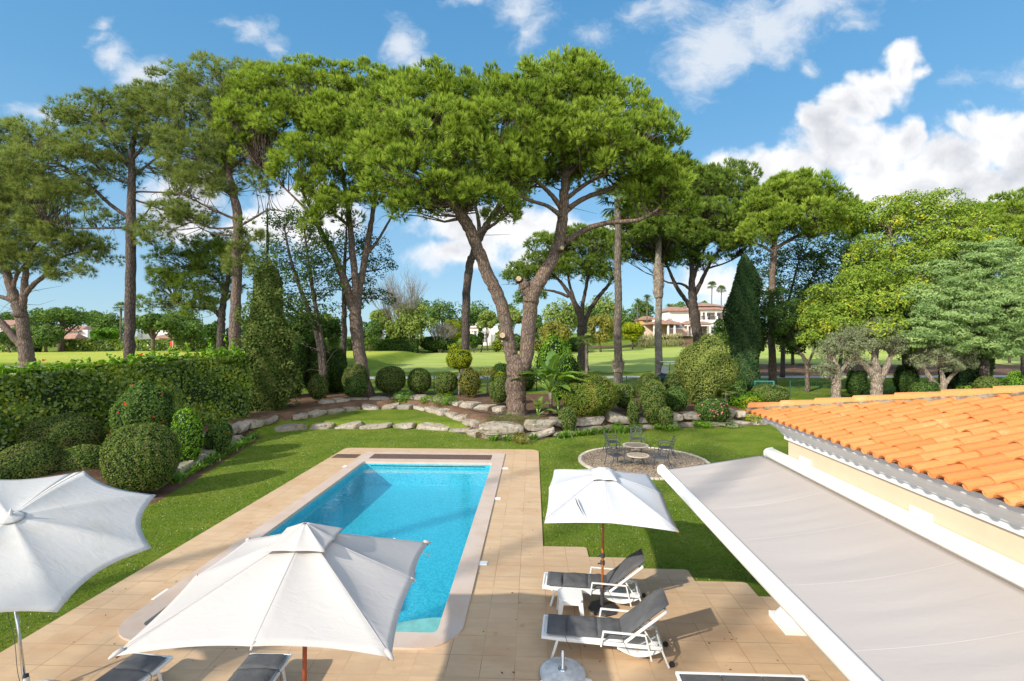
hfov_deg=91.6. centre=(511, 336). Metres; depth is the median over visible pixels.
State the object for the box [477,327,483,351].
tree
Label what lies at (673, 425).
plant
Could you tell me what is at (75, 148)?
pine tree
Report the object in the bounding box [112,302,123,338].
palm tree
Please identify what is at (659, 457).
patio armchair
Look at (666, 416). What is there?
clipped bush
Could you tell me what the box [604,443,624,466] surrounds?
patio armchair
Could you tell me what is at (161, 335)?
villa
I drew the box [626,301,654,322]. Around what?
tree
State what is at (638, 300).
palm tree
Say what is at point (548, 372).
paddle leaved plant
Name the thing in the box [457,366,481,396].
leafy shrub
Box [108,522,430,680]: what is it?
parasol
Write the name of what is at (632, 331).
tree
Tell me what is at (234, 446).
strap leaved plant
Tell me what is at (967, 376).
clipped hedge
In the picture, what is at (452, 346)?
shrub
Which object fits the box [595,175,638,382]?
palm tree
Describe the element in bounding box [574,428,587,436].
strap leaved plant
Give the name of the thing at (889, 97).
sky
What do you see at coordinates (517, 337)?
shrub
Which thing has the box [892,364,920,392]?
leafy shrub
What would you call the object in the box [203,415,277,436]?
rock wall
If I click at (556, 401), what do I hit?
paddle leaved plant
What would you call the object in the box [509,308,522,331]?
tree
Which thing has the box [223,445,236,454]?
strap leaved plant
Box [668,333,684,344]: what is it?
pampas grass
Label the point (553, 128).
pine tree
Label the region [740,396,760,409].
leafy shrub
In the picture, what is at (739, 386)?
leafy shrub
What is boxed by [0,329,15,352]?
tree
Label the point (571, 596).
side table
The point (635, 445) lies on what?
patio table
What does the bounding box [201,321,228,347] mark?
tree
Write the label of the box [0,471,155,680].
parasol
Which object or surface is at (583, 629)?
sun lounger
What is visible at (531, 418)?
rosemary
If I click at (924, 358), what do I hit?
olive tree
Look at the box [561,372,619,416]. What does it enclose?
leafy shrub
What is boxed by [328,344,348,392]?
leafy shrub
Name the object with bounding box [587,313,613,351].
tree
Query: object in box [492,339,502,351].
shrub
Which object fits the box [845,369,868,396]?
leafy shrub
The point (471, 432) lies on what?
rock edging
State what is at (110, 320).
tree
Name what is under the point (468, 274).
pine tree
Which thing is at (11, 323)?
villa
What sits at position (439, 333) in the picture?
bare tree
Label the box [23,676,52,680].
parasol stand
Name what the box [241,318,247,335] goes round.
tree
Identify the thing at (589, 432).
strap leaved plant
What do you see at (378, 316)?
tree
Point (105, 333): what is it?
tree
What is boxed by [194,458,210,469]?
strap leaved plant
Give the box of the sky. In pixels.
[0,0,1023,336]
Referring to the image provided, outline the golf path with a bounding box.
[4,366,1007,378]
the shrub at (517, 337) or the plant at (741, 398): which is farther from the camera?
the shrub at (517, 337)
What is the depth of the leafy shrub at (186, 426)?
19.88 m
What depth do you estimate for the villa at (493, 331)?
136.00 m
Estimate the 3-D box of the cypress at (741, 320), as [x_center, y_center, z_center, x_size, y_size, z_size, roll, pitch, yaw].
[18.586,-1.091,40.018,2.767,11.234,3.214,0,0,-19]
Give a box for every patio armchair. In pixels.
[603,430,620,451]
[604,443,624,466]
[630,426,644,448]
[652,445,671,468]
[658,436,675,458]
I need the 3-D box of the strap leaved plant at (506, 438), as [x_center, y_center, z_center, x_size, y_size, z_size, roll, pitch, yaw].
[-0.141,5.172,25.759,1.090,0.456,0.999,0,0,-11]
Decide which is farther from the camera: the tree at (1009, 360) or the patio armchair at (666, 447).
the tree at (1009, 360)
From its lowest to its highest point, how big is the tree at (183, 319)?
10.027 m
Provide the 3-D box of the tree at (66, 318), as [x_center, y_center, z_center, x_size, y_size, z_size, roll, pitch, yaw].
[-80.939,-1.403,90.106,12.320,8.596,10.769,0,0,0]
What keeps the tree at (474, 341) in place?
on the ground at (750, 440)
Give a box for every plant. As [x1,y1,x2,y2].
[167,470,194,483]
[177,463,197,476]
[179,461,206,474]
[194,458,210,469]
[204,449,228,461]
[204,454,220,465]
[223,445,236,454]
[230,440,244,451]
[233,439,249,448]
[238,433,252,444]
[244,430,261,439]
[389,392,412,403]
[420,395,431,403]
[430,392,458,406]
[486,435,500,441]
[501,432,513,441]
[506,349,587,415]
[510,430,529,444]
[527,432,538,440]
[531,396,557,415]
[539,396,560,413]
[554,431,565,438]
[564,430,574,437]
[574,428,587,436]
[585,428,595,435]
[586,425,602,434]
[599,426,610,433]
[610,421,628,431]
[614,426,628,433]
[627,421,644,431]
[652,421,681,431]
[691,420,702,427]
[694,420,712,427]
[716,421,742,427]
[729,391,764,407]
[738,407,761,422]
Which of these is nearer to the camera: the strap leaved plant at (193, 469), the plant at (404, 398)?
the strap leaved plant at (193, 469)
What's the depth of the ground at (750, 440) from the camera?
25.38 m
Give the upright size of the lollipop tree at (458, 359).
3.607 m
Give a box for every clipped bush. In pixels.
[0,441,64,479]
[0,466,12,479]
[14,412,104,452]
[60,444,102,470]
[98,421,181,492]
[307,373,328,399]
[341,364,368,385]
[374,365,405,393]
[407,368,431,392]
[434,371,457,392]
[489,378,506,402]
[558,405,576,430]
[615,383,636,409]
[626,398,639,424]
[636,373,661,396]
[639,378,666,424]
[658,406,673,427]
[664,371,683,388]
[751,384,790,401]
[972,376,1003,388]
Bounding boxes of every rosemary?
[477,414,498,429]
[495,410,529,425]
[515,413,545,424]
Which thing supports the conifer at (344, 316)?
on the ground at (750, 440)
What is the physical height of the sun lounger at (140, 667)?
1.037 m
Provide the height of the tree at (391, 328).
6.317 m
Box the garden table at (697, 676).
[675,671,808,680]
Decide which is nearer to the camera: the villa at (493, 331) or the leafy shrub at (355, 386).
the leafy shrub at (355, 386)
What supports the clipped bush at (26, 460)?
on the ground at (750, 440)
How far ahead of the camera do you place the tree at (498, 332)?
102.72 m
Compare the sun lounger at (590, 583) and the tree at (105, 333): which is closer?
the sun lounger at (590, 583)
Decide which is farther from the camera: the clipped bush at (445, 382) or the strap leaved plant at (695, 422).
the clipped bush at (445, 382)
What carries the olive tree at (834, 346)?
on the ground at (750, 440)
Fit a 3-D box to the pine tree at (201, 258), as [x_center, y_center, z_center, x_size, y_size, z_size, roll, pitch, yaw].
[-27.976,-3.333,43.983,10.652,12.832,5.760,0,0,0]
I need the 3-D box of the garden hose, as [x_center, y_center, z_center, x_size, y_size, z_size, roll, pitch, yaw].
[-0.967,4.528,30.475,10.339,0.168,2.532,0,0,29]
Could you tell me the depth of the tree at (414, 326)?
94.80 m
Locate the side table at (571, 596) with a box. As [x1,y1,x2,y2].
[556,588,583,615]
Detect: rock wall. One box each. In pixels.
[159,435,243,487]
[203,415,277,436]
[479,408,758,435]
[481,418,767,439]
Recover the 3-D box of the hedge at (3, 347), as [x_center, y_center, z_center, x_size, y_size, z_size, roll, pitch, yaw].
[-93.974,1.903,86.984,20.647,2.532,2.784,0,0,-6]
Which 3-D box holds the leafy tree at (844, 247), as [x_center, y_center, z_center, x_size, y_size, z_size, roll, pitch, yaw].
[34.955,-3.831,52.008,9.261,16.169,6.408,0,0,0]
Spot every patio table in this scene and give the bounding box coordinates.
[622,442,648,452]
[626,452,648,465]
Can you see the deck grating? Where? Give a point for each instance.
(346, 455)
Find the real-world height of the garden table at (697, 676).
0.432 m
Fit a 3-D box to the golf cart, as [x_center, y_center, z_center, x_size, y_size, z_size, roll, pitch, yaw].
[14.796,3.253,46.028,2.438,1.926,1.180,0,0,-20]
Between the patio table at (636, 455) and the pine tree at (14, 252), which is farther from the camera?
the pine tree at (14, 252)
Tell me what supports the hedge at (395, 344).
on the ground at (750, 440)
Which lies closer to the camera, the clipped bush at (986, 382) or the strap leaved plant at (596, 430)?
the strap leaved plant at (596, 430)
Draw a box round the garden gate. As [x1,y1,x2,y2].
[754,381,774,387]
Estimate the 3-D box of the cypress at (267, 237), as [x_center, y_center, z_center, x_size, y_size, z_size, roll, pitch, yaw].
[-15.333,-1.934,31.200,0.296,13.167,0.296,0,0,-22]
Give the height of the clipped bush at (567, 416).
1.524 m
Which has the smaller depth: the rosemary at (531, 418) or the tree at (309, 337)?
the rosemary at (531, 418)
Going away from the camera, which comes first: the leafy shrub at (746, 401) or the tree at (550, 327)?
the leafy shrub at (746, 401)
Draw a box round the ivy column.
[233,246,303,411]
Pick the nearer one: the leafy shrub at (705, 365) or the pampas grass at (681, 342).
the leafy shrub at (705, 365)
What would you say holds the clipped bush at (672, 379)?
on the ground at (750, 440)
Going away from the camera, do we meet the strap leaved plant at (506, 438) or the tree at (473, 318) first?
the strap leaved plant at (506, 438)
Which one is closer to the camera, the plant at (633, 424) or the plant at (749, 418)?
the plant at (633, 424)
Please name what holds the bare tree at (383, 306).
on the ground at (750, 440)
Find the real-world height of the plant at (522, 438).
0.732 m
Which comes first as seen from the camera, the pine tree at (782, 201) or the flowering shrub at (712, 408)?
the flowering shrub at (712, 408)
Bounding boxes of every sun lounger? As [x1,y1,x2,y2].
[95,653,172,680]
[228,653,291,680]
[541,586,674,668]
[542,549,645,606]
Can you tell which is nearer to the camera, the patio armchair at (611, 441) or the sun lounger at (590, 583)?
the sun lounger at (590, 583)
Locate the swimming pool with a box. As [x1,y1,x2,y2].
[118,452,504,649]
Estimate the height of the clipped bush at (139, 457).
2.390 m
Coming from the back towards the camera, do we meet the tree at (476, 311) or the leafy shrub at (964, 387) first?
the tree at (476, 311)
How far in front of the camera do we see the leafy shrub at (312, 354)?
37.32 m
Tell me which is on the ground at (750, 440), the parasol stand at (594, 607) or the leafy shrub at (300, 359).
the leafy shrub at (300, 359)
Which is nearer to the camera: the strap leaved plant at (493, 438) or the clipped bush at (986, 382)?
the strap leaved plant at (493, 438)
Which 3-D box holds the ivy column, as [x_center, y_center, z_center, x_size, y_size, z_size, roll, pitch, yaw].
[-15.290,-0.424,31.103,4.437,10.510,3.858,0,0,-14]
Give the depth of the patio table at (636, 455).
20.63 m
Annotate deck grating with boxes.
[331,454,360,457]
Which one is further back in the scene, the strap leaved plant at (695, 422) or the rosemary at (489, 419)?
the strap leaved plant at (695, 422)
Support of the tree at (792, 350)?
on the ground at (750, 440)
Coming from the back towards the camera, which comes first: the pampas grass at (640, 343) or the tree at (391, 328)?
the pampas grass at (640, 343)
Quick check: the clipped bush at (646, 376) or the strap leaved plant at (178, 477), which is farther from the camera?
the clipped bush at (646, 376)
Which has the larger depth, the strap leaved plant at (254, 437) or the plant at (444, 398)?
the plant at (444, 398)
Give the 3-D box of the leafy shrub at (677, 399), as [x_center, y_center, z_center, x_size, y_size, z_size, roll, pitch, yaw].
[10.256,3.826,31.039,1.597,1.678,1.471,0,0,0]
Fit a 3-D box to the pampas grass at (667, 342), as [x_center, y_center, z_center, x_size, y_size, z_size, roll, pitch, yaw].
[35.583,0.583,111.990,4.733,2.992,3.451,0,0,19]
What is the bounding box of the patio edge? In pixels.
[578,446,709,479]
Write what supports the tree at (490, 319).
on the ground at (750, 440)
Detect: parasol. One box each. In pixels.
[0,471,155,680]
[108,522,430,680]
[544,467,678,606]
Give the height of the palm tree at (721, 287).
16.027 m
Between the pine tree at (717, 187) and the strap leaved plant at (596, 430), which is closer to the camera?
the strap leaved plant at (596, 430)
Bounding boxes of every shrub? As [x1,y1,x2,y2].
[108,377,177,432]
[171,406,204,461]
[203,418,234,453]
[286,319,310,396]
[303,335,331,392]
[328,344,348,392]
[343,376,368,396]
[419,336,456,351]
[447,343,460,350]
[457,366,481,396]
[490,362,506,380]
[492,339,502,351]
[494,371,505,380]
[514,333,520,350]
[525,370,535,390]
[532,331,584,400]
[534,339,543,351]
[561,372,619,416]
[568,337,577,351]
[665,385,688,410]
[670,330,738,403]
[694,395,731,421]
[722,379,746,405]
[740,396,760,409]
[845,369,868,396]
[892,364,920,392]
[908,381,941,391]
[956,385,974,388]
[999,369,1023,385]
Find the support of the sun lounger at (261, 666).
on the pool deck
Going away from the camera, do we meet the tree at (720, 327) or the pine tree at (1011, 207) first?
the pine tree at (1011, 207)
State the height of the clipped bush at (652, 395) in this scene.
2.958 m
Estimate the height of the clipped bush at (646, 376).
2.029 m
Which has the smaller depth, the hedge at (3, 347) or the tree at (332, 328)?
the tree at (332, 328)
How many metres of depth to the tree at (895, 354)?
61.61 m
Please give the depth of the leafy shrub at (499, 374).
40.72 m
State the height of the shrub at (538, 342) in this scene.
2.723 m
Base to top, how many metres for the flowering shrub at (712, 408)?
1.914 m
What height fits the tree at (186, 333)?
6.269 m
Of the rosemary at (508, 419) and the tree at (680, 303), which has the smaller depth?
the rosemary at (508, 419)
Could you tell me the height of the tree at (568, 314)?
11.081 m
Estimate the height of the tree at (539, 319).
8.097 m
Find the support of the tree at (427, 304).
on the ground at (750, 440)
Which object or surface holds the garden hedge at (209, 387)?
on the ground at (750, 440)
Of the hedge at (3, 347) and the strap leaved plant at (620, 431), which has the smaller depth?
the strap leaved plant at (620, 431)
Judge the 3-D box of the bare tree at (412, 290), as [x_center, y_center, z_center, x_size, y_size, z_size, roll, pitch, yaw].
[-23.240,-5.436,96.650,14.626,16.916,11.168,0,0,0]
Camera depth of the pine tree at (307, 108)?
35.64 m
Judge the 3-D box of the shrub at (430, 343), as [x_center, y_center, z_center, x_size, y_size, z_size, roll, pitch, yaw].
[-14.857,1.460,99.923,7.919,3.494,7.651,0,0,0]
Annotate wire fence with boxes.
[400,376,664,390]
[789,380,939,395]
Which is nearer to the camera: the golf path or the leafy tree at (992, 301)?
the leafy tree at (992, 301)
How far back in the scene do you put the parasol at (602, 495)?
9.34 m
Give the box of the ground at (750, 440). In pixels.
[0,332,1020,651]
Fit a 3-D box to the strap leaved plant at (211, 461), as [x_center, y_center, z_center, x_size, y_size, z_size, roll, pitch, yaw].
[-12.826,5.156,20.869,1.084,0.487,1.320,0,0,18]
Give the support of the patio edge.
on the ground at (750, 440)
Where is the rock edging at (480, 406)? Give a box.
[318,394,506,413]
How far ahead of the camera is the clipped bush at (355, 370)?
36.43 m
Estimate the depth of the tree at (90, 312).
148.82 m
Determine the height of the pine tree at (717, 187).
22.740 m
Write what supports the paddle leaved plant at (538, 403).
on the ground at (750, 440)
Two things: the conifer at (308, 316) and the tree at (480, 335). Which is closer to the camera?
the conifer at (308, 316)
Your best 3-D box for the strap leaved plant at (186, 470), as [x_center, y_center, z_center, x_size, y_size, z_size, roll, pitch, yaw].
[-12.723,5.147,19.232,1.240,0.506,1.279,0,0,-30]
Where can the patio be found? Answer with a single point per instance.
(595, 459)
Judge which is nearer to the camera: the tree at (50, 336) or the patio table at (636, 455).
the patio table at (636, 455)
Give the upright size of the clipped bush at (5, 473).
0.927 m
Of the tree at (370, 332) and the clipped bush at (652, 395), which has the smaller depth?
the clipped bush at (652, 395)
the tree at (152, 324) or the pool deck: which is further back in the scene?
the tree at (152, 324)
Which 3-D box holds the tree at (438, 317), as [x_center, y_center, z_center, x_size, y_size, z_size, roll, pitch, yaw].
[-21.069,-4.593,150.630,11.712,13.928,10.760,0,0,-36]
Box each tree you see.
[0,64,209,358]
[0,116,125,367]
[0,311,14,319]
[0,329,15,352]
[13,306,103,351]
[30,324,65,351]
[84,310,102,327]
[89,327,120,338]
[90,310,124,338]
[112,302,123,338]
[121,313,179,352]
[129,48,300,351]
[136,229,253,350]
[160,310,203,330]
[163,318,206,351]
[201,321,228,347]
[209,52,417,395]
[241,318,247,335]
[283,308,322,342]
[312,312,340,338]
[321,319,341,350]
[344,44,702,415]
[363,320,381,350]
[365,270,430,338]
[369,309,391,338]
[379,285,422,320]
[384,319,403,338]
[392,303,435,343]
[409,298,433,337]
[418,124,539,373]
[426,298,461,335]
[426,321,459,352]
[444,319,461,342]
[445,348,472,395]
[458,300,495,325]
[458,313,477,331]
[469,334,480,352]
[476,310,498,350]
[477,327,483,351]
[478,367,495,395]
[496,323,503,349]
[498,222,631,370]
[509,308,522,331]
[535,314,542,339]
[537,320,572,342]
[540,297,577,335]
[572,301,603,334]
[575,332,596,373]
[586,292,623,339]
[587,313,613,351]
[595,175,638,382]
[600,156,764,343]
[606,309,630,340]
[622,322,645,348]
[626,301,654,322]
[633,298,643,322]
[634,215,682,374]
[642,294,652,322]
[673,301,685,306]
[707,281,716,303]
[713,318,730,350]
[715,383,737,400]
[716,285,726,304]
[732,166,868,384]
[751,234,846,377]
[759,286,828,391]
[759,312,775,351]
[776,334,805,364]
[795,187,1023,367]
[806,230,885,375]
[809,323,870,397]
[834,329,844,366]
[840,316,909,394]
[880,348,933,360]
[883,237,1023,376]
[904,333,980,388]
[968,186,1023,377]
[1002,320,1020,362]
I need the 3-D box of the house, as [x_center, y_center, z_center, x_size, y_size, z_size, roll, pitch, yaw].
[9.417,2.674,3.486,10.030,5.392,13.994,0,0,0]
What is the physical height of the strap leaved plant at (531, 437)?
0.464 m
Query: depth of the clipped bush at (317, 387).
34.09 m
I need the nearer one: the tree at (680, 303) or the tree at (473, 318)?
the tree at (473, 318)
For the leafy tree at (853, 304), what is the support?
on the ground at (750, 440)
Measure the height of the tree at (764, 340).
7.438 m
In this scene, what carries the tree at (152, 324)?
on the ground at (750, 440)
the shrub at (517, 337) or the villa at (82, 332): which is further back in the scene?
the villa at (82, 332)
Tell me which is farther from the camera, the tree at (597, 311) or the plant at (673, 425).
the tree at (597, 311)
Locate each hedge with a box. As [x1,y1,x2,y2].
[0,334,253,451]
[0,341,42,351]
[64,339,244,350]
[313,338,419,352]
[937,350,995,388]
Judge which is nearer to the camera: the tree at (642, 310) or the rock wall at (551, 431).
the rock wall at (551, 431)
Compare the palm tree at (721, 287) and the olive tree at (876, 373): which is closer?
the olive tree at (876, 373)
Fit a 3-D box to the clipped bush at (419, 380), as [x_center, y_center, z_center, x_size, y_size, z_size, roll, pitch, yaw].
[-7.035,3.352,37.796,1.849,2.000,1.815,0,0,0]
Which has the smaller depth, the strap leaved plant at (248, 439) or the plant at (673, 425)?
the strap leaved plant at (248, 439)
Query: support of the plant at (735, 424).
on the ground at (750, 440)
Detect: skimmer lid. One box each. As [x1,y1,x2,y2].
[151,589,167,599]
[479,561,487,564]
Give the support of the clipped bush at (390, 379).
on the ground at (750, 440)
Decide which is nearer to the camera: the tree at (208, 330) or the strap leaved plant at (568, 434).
the strap leaved plant at (568, 434)
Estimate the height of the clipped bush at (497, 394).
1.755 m
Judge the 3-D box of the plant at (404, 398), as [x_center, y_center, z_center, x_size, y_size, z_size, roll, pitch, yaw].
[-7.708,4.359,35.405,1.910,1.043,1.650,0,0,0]
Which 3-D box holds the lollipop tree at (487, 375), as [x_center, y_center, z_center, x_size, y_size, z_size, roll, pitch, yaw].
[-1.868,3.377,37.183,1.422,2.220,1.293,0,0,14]
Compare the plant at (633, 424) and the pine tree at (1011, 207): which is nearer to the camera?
the plant at (633, 424)
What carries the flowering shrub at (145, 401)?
on the ground at (750, 440)
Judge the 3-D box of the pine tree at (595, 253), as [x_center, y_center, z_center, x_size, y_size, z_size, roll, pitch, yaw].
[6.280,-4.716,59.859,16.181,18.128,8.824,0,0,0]
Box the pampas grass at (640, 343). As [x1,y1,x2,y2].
[631,334,650,346]
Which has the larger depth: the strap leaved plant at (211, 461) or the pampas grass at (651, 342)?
the pampas grass at (651, 342)
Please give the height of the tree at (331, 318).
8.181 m
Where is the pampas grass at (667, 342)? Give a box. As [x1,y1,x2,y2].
[662,333,679,345]
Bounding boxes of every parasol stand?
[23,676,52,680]
[540,650,591,680]
[588,599,617,616]
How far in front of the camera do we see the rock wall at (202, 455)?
20.36 m
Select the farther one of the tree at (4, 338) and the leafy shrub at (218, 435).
the tree at (4, 338)
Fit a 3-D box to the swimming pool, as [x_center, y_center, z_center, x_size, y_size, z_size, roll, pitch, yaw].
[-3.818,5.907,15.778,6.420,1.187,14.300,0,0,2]
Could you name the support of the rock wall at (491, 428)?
on the ground at (750, 440)
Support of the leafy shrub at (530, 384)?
on the ground at (750, 440)
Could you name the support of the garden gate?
on the ground at (750, 440)
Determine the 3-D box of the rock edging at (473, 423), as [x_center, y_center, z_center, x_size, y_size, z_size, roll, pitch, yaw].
[-6.949,4.876,31.718,12.285,0.547,6.113,0,0,13]
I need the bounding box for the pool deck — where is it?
[0,448,847,680]
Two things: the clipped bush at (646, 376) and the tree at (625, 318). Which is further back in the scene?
the tree at (625, 318)
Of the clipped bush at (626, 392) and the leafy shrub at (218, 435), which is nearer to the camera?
the leafy shrub at (218, 435)
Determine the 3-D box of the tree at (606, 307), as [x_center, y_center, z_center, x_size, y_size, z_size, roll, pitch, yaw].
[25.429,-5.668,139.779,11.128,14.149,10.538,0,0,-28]
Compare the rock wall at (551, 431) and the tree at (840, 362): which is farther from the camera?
the tree at (840, 362)
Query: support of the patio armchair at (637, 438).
on the patio
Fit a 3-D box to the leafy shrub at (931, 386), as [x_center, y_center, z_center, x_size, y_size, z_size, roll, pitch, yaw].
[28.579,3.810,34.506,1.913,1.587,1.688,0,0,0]
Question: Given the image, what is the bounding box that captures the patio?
[582,447,706,477]
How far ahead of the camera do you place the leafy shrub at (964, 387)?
34.32 m
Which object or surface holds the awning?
attached to the house
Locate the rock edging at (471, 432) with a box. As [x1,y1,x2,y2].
[274,421,481,437]
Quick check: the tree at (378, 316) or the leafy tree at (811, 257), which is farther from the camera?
the tree at (378, 316)
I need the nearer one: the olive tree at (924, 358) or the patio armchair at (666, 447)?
the patio armchair at (666, 447)
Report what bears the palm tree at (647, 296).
on the ground at (750, 440)
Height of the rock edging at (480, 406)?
0.743 m
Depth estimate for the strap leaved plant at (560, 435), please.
26.38 m
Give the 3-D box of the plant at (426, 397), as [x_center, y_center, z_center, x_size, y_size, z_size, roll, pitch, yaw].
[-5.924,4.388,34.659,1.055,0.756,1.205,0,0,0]
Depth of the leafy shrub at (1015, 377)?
33.73 m
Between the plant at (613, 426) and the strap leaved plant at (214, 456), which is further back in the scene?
the plant at (613, 426)
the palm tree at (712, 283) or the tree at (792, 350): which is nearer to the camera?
the tree at (792, 350)
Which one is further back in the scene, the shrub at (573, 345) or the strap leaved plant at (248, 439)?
the shrub at (573, 345)
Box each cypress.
[266,202,268,259]
[722,254,763,392]
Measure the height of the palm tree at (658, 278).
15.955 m
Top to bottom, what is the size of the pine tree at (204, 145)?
25.259 m
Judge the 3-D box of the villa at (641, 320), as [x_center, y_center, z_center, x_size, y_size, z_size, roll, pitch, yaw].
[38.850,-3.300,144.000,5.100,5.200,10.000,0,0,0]
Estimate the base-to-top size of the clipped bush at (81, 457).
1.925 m
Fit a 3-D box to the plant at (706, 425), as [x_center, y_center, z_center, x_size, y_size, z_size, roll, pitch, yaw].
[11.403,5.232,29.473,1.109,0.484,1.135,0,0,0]
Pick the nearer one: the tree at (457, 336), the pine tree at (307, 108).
the pine tree at (307, 108)
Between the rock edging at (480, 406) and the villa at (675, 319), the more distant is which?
the villa at (675, 319)
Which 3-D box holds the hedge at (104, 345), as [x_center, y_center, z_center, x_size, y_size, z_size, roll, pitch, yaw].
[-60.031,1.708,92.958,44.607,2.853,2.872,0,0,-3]
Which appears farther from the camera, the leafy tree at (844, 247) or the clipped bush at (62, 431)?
the leafy tree at (844, 247)
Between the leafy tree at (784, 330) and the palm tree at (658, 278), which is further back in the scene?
the palm tree at (658, 278)
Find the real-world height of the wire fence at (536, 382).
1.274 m
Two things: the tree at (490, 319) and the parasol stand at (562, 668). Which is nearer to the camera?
the parasol stand at (562, 668)
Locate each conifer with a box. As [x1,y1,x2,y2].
[259,205,348,398]
[315,221,398,391]
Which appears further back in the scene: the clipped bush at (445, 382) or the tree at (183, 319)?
the tree at (183, 319)
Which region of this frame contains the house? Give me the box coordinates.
[745,385,1023,635]
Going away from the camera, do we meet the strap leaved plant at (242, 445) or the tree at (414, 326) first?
the strap leaved plant at (242, 445)
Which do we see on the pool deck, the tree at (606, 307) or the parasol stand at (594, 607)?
the parasol stand at (594, 607)
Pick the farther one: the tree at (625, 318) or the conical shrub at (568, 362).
the tree at (625, 318)
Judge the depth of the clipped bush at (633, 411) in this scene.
28.95 m
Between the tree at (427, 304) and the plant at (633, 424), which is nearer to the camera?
the plant at (633, 424)
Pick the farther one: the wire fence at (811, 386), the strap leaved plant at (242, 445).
the wire fence at (811, 386)
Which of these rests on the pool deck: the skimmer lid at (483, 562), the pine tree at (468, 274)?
the skimmer lid at (483, 562)
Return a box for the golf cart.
[658,361,674,380]
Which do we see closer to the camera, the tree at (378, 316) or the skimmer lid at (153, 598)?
the skimmer lid at (153, 598)
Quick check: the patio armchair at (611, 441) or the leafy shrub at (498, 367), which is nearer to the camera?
the patio armchair at (611, 441)
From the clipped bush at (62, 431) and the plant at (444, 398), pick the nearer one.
the clipped bush at (62, 431)
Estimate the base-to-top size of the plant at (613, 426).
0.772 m
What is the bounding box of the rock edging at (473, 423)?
[292,402,478,427]
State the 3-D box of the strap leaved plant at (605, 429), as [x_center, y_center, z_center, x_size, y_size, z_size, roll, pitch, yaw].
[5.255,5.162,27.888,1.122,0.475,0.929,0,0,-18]
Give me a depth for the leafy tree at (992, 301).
34.04 m
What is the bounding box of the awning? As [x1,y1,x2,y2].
[657,447,1023,680]
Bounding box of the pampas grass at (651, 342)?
[638,334,654,345]
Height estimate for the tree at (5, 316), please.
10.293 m
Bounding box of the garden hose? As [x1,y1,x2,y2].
[468,408,557,414]
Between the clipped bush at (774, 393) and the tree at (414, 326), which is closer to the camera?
the clipped bush at (774, 393)
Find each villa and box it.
[0,320,43,331]
[32,326,94,345]
[137,331,198,339]
[470,325,498,345]
[633,316,653,325]
[642,303,725,335]

